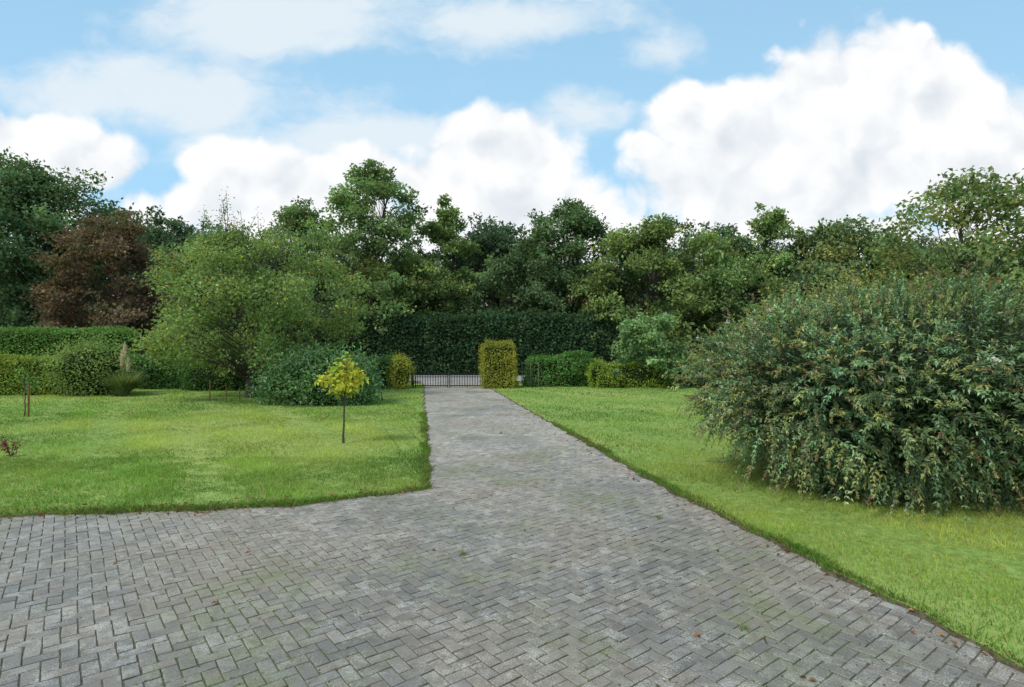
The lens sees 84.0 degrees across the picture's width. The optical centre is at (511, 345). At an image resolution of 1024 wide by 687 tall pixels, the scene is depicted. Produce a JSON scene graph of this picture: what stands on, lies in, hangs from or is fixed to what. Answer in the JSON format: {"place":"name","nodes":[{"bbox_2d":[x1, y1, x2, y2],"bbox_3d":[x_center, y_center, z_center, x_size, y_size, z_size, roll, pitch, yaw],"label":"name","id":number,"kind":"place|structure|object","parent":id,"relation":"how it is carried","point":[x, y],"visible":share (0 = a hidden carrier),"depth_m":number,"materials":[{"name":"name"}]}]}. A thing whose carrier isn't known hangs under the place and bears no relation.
{"place":"outdoors","nodes":[
{"label":"outdoors","id":0,"kind":"place"},
{"bbox_2d":[99,342,150,395],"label":"pampas grass","id":1,"kind":"object","parent":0,"point":[124,385],"depth_m":21.12,"materials":[{"name":"green plant"}]},
{"bbox_2d":[0,384,432,517],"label":"lawn","id":2,"kind":"structure","parent":0,"point":[206,495],"depth_m":11.00,"materials":[{"name":"plant"}]},
{"bbox_2d":[0,434,25,455],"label":"red barberry","id":3,"kind":"object","parent":2,"relation":"on","point":[5,444],"visible":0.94,"depth_m":9.57,"materials":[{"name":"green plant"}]},
{"bbox_2d":[6,366,43,415],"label":"young fruit tree","id":4,"kind":"object","parent":2,"relation":"on","point":[25,381],"visible":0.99,"depth_m":15.09,"materials":[{"name":"green plant"}]},
{"bbox_2d":[27,382,29,416],"bbox_3d":[-12.747,1.425,15.004,0.051,0.950,0.056,0,0,0],"label":"wooden stake","id":5,"kind":"object","parent":2,"relation":"on","point":[28,405],"visible":0.86,"depth_m":14.99,"materials":[{"name":"brown wood"}]},
{"bbox_2d":[0,351,69,395],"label":"beech hedge","id":6,"kind":"object","parent":2,"relation":"on","point":[9,364],"visible":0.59,"depth_m":21.45,"materials":[{"name":"green plant"}]},
{"bbox_2d":[29,327,150,396],"bbox_3d":[-16.144,0.654,21.804,3.943,2.713,3.322,0,0,0],"label":"garden shrub","id":7,"kind":"object","parent":2,"relation":"on","point":[78,372],"visible":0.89,"depth_m":21.14,"materials":[{"name":"green plant"}]},
{"bbox_2d":[121,353,274,389],"bbox_3d":[-13.535,1.138,24.957,7.582,1.744,1.853,0,0,0],"label":"laurel hedge","id":8,"kind":"object","parent":2,"relation":"on","point":[161,378],"visible":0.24,"depth_m":24.39,"materials":[{"name":"green plant"}]},
{"bbox_2d":[209,382,210,400],"bbox_3d":[-10.197,1.550,19.204,0.048,0.700,0.052,0,0,0],"label":"wooden stake","id":9,"kind":"object","parent":2,"relation":"on","point":[209,391],"visible":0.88,"depth_m":19.19,"materials":[{"name":"brown wood"}]},
{"bbox_2d":[173,353,259,390],"bbox_3d":[-12.244,1.059,24.064,4.103,1.911,1.960,0,0,0],"label":"garden shrub","id":10,"kind":"object","parent":2,"relation":"on","point":[198,379],"visible":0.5,"depth_m":23.58,"materials":[{"name":"green plant"}]},
{"bbox_2d":[127,186,376,397],"bbox_3d":[-9.596,-1.760,20.699,7.702,7.434,7.542,0,0,32],"label":"apple tree","id":11,"kind":"object","parent":2,"relation":"on","point":[259,342],"visible":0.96,"depth_m":19.75,"materials":[{"name":"green plant"}]},
{"bbox_2d":[243,340,388,407],"bbox_3d":[-6.290,0.914,18.577,4.662,2.243,3.148,0,0,0],"label":"cherry laurel","id":12,"kind":"object","parent":2,"relation":"on","point":[293,381],"visible":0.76,"depth_m":17.91,"materials":[{"name":"green plant"}]},
{"bbox_2d":[314,351,368,443],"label":"golden catalpa sapling","id":13,"kind":"object","parent":2,"relation":"on","point":[352,386],"visible":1,"depth_m":10.83,"materials":[{"name":"yellow plant"}]},
{"bbox_2d":[305,353,396,388],"bbox_3d":[-7.643,1.123,25.310,5.359,1.762,1.567,0,0,0],"label":"laurel hedge","id":14,"kind":"object","parent":2,"relation":"on","point":[384,364],"visible":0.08,"depth_m":24.89,"materials":[{"name":"green plant"}]},
{"bbox_2d":[386,350,415,388],"bbox_3d":[-4.923,1.055,24.915,1.518,1.816,1.494,0,0,0],"label":"golden privet","id":15,"kind":"object","parent":2,"relation":"on","point":[401,374],"visible":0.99,"depth_m":24.67,"materials":[{"name":"yellow plant"}]},
{"bbox_2d":[410,375,524,380],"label":"road","id":16,"kind":"structure","parent":0,"point":[452,378],"depth_m":32.76,"materials":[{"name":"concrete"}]},
{"bbox_2d":[0,381,1023,686],"bbox_3d":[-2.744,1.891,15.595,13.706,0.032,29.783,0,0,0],"label":"paved driveway","id":17,"kind":"structure","parent":0,"point":[464,473],"depth_m":4.32,"materials":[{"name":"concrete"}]},
{"bbox_2d":[411,364,484,387],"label":"iron gate","id":18,"kind":"structure","parent":17,"relation":"on","point":[440,374],"depth_m":25.48,"materials":[{"name":"grey metal"}]},
{"bbox_2d":[0,399,987,680],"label":"fallen leaves","id":19,"kind":"object","parent":17,"relation":"on","point":[434,549],"visible":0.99,"depth_m":6.39,"materials":[{"name":"brown plant"}]},
{"bbox_2d":[0,0,1023,311],"label":"sky","id":20,"kind":"structure","parent":0,"point":[701,111],"materials":[{"name":"blue"}]},
{"bbox_2d":[0,384,1023,686],"bbox_3d":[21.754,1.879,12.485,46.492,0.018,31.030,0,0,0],"label":"lawn","id":21,"kind":"structure","parent":0,"point":[1019,646],"depth_m":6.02,"materials":[{"name":"plant"}]},
{"bbox_2d":[477,338,520,388],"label":"topiary hedge pillar","id":22,"kind":"structure","parent":21,"relation":"on","point":[498,363],"depth_m":25.01,"materials":[{"name":"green plant"}]},
{"bbox_2d":[518,362,539,386],"bbox_3d":[0.725,1.325,25.700,1.050,1.150,0.038,0,0,0],"label":"wire fence","id":23,"kind":"object","parent":21,"relation":"on","point":[530,363],"visible":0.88,"depth_m":25.69,"materials":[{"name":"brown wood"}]},
{"bbox_2d":[522,350,600,386],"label":"laurel hedge","id":24,"kind":"object","parent":21,"relation":"on","point":[554,371],"visible":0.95,"depth_m":25.97,"materials":[{"name":"green plant"}]},
{"bbox_2d":[585,354,681,387],"bbox_3d":[5.391,1.157,25.651,4.350,1.627,1.859,0,0,0],"label":"garden hedge","id":25,"kind":"object","parent":21,"relation":"on","point":[604,378],"visible":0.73,"depth_m":25.31,"materials":[{"name":"green plant"}]},
{"bbox_2d":[609,308,697,379],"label":"elder tree","id":26,"kind":"object","parent":21,"relation":"on","point":[652,337],"visible":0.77,"depth_m":24.88,"materials":[{"name":"green plant"}]},
{"bbox_2d":[671,360,743,386],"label":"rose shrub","id":27,"kind":"object","parent":21,"relation":"on","point":[680,381],"visible":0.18,"depth_m":25.99,"materials":[{"name":"green plant"}]},
{"bbox_2d":[662,257,1023,520],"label":"butterfly bush","id":28,"kind":"object","parent":21,"relation":"on","point":[907,398],"visible":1,"depth_m":6.71,"materials":[{"name":"green plant"}]},
{"bbox_2d":[754,247,1022,374],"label":"dogwood shrub","id":29,"kind":"object","parent":21,"relation":"on","point":[847,277],"visible":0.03,"depth_m":13.62,"materials":[{"name":"green plant"}]},
{"bbox_2d":[857,165,1023,339],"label":"pear tree","id":30,"kind":"object","parent":21,"relation":"on","point":[999,201],"visible":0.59,"depth_m":11.75,"materials":[{"name":"green plant"}]},
{"label":"ground","id":31,"kind":"structure","parent":0,"visible":0},
{"bbox_2d":[0,324,140,363],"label":"clipped hedge","id":32,"kind":"object","parent":31,"relation":"on","point":[23,341],"visible":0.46,"depth_m":27.11,"materials":[{"name":"green plant"}]},
{"bbox_2d":[0,147,165,337],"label":"oak tree","id":33,"kind":"object","parent":31,"relation":"on","point":[27,213],"visible":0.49,"depth_m":36.02,"materials":[{"name":"green plant"}]},
{"bbox_2d":[18,209,193,363],"bbox_3d":[-22.915,-3.056,33.627,8.876,10.289,8.043,0,0,0],"label":"copper beech tree","id":34,"kind":"object","parent":31,"relation":"on","point":[111,248],"visible":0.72,"depth_m":32.16,"materials":[{"name":"brown plant"}]},
{"bbox_2d":[102,205,197,296],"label":"maple tree","id":35,"kind":"object","parent":31,"relation":"on","point":[162,235],"visible":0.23,"depth_m":53.00,"materials":[{"name":"green plant"}]},
{"bbox_2d":[0,295,344,357],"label":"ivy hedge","id":36,"kind":"object","parent":31,"relation":"on","point":[197,351],"visible":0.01,"depth_m":40.61,"materials":[{"name":"green plant"}]},
{"bbox_2d":[131,220,277,306],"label":"maple tree","id":37,"kind":"object","parent":31,"relation":"on","point":[195,233],"visible":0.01,"depth_m":47.92,"materials":[{"name":"green plant"}]},
{"bbox_2d":[144,253,293,354],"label":"hazel tree","id":38,"kind":"object","parent":31,"relation":"on","point":[222,271],"visible":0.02,"depth_m":37.22,"materials":[{"name":"green plant"}]},
{"bbox_2d":[207,244,350,355],"bbox_3d":[-14.873,-2.241,37.404,9.620,8.696,8.759,0,0,0],"label":"hazel tree","id":39,"kind":"object","parent":31,"relation":"on","point":[272,264],"visible":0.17,"depth_m":36.19,"materials":[{"name":"green plant"}]},
{"bbox_2d":[243,195,352,300],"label":"birch tree","id":40,"kind":"object","parent":31,"relation":"on","point":[297,213],"visible":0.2,"depth_m":44.87,"materials":[{"name":"green plant"}]},
{"bbox_2d":[292,158,451,348],"bbox_3d":[-9.977,-5.520,40.508,11.069,15.028,9.654,0,0,42],"label":"ash tree","id":41,"kind":"object","parent":31,"relation":"on","point":[372,180],"visible":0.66,"depth_m":38.28,"materials":[{"name":"green plant"}]},
{"bbox_2d":[313,244,478,346],"bbox_3d":[-8.129,-2.623,40.494,11.666,9.107,9.269,0,0,0],"label":"hazel tree","id":42,"kind":"object","parent":31,"relation":"on","point":[399,267],"visible":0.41,"depth_m":38.27,"materials":[{"name":"green plant"}]},
{"bbox_2d":[404,193,500,314],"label":"ash tree","id":43,"kind":"object","parent":31,"relation":"on","point":[442,234],"visible":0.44,"depth_m":42.00,"materials":[{"name":"green plant"}]},
{"bbox_2d":[329,308,646,374],"bbox_3d":[-1.452,-0.255,37.395,21.231,4.680,2.759,0,0,0],"label":"ivy hedge","id":44,"kind":"object","parent":31,"relation":"on","point":[458,341],"visible":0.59,"depth_m":36.69,"materials":[{"name":"green plant"}]},
{"bbox_2d":[423,212,567,310],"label":"oak tree","id":45,"kind":"object","parent":31,"relation":"on","point":[495,238],"visible":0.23,"depth_m":46.01,"materials":[{"name":"green plant"}]},
{"bbox_2d":[2,234,998,318],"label":"distant woodland","id":46,"kind":"object","parent":31,"relation":"on","point":[774,246],"depth_m":56.35,"materials":[{"name":"green plant"}]},
{"bbox_2d":[449,244,569,316],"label":"hazel tree","id":47,"kind":"object","parent":31,"relation":"on","point":[517,263],"visible":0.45,"depth_m":39.29,"materials":[{"name":"green plant"}]},
{"bbox_2d":[485,197,644,315],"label":"oak tree","id":48,"kind":"object","parent":31,"relation":"on","point":[573,216],"visible":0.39,"depth_m":40.20,"materials":[{"name":"green plant"}]},
{"bbox_2d":[539,260,645,315],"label":"hawthorn tree","id":49,"kind":"object","parent":31,"relation":"on","point":[575,297],"visible":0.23,"depth_m":38.90,"materials":[{"name":"green plant"}]},
{"bbox_2d":[567,212,744,354],"bbox_3d":[9.647,-3.513,38.443,10.955,10.983,9.598,0,0,-32],"label":"oak tree","id":50,"kind":"object","parent":31,"relation":"on","point":[646,250],"visible":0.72,"depth_m":37.03,"materials":[{"name":"green plant"}]},
{"bbox_2d":[669,309,748,363],"bbox_3d":[14.324,-0.166,39.114,13.239,4.638,3.904,0,0,0],"label":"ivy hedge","id":51,"kind":"object","parent":31,"relation":"on","point":[704,318],"visible":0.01,"depth_m":38.45,"materials":[{"name":"green plant"}]},
{"bbox_2d":[644,221,792,319],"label":"lime tree","id":52,"kind":"object","parent":31,"relation":"on","point":[730,234],"visible":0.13,"depth_m":42.36,"materials":[{"name":"green plant"}]},
{"bbox_2d":[645,246,798,362],"bbox_3d":[14.138,-2.214,37.537,10.896,8.670,9.447,0,0,0],"label":"hawthorn tree","id":53,"kind":"object","parent":31,"relation":"on","point":[724,271],"visible":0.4,"depth_m":36.29,"materials":[{"name":"green plant"}]},
{"bbox_2d":[705,329,767,377],"bbox_3d":[26.942,0.519,27.596,35.102,3.076,2.490,0,0,0],"label":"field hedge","id":54,"kind":"object","parent":31,"relation":"on","point":[725,342],"visible":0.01,"depth_m":27.25,"materials":[{"name":"green plant"}]},
{"bbox_2d":[714,202,816,316],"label":"lime tree","id":55,"kind":"object","parent":31,"relation":"on","point":[774,221],"visible":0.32,"depth_m":41.34,"materials":[{"name":"green plant"}]},
{"bbox_2d":[768,261,890,304],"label":"hawthorn tree","id":56,"kind":"object","parent":31,"relation":"on","point":[809,279],"visible":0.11,"depth_m":35.87,"materials":[{"name":"green plant"}]},
{"bbox_2d":[745,213,941,299],"bbox_3d":[23.351,-3.399,39.692,13.955,11.148,10.840,0,0,0],"label":"oak tree","id":57,"kind":"object","parent":31,"relation":"on","point":[829,243],"visible":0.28,"depth_m":37.81,"materials":[{"name":"green plant"}]},
{"bbox_2d":[867,235,1014,297],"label":"oak tree","id":58,"kind":"object","parent":31,"relation":"on","point":[920,247],"visible":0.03,"depth_m":39.74,"materials":[{"name":"green plant"}]},
{"bbox_2d":[918,265,1020,309],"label":"hawthorn tree","id":59,"kind":"object","parent":31,"relation":"on","point":[948,275],"depth_m":35.53,"materials":[{"name":"green plant"}]},
{"bbox_2d":[985,247,1023,293],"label":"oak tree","id":60,"kind":"object","parent":31,"relation":"on","point":[1016,257],"visible":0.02,"depth_m":38.57,"materials":[{"name":"green plant"}]}
]}

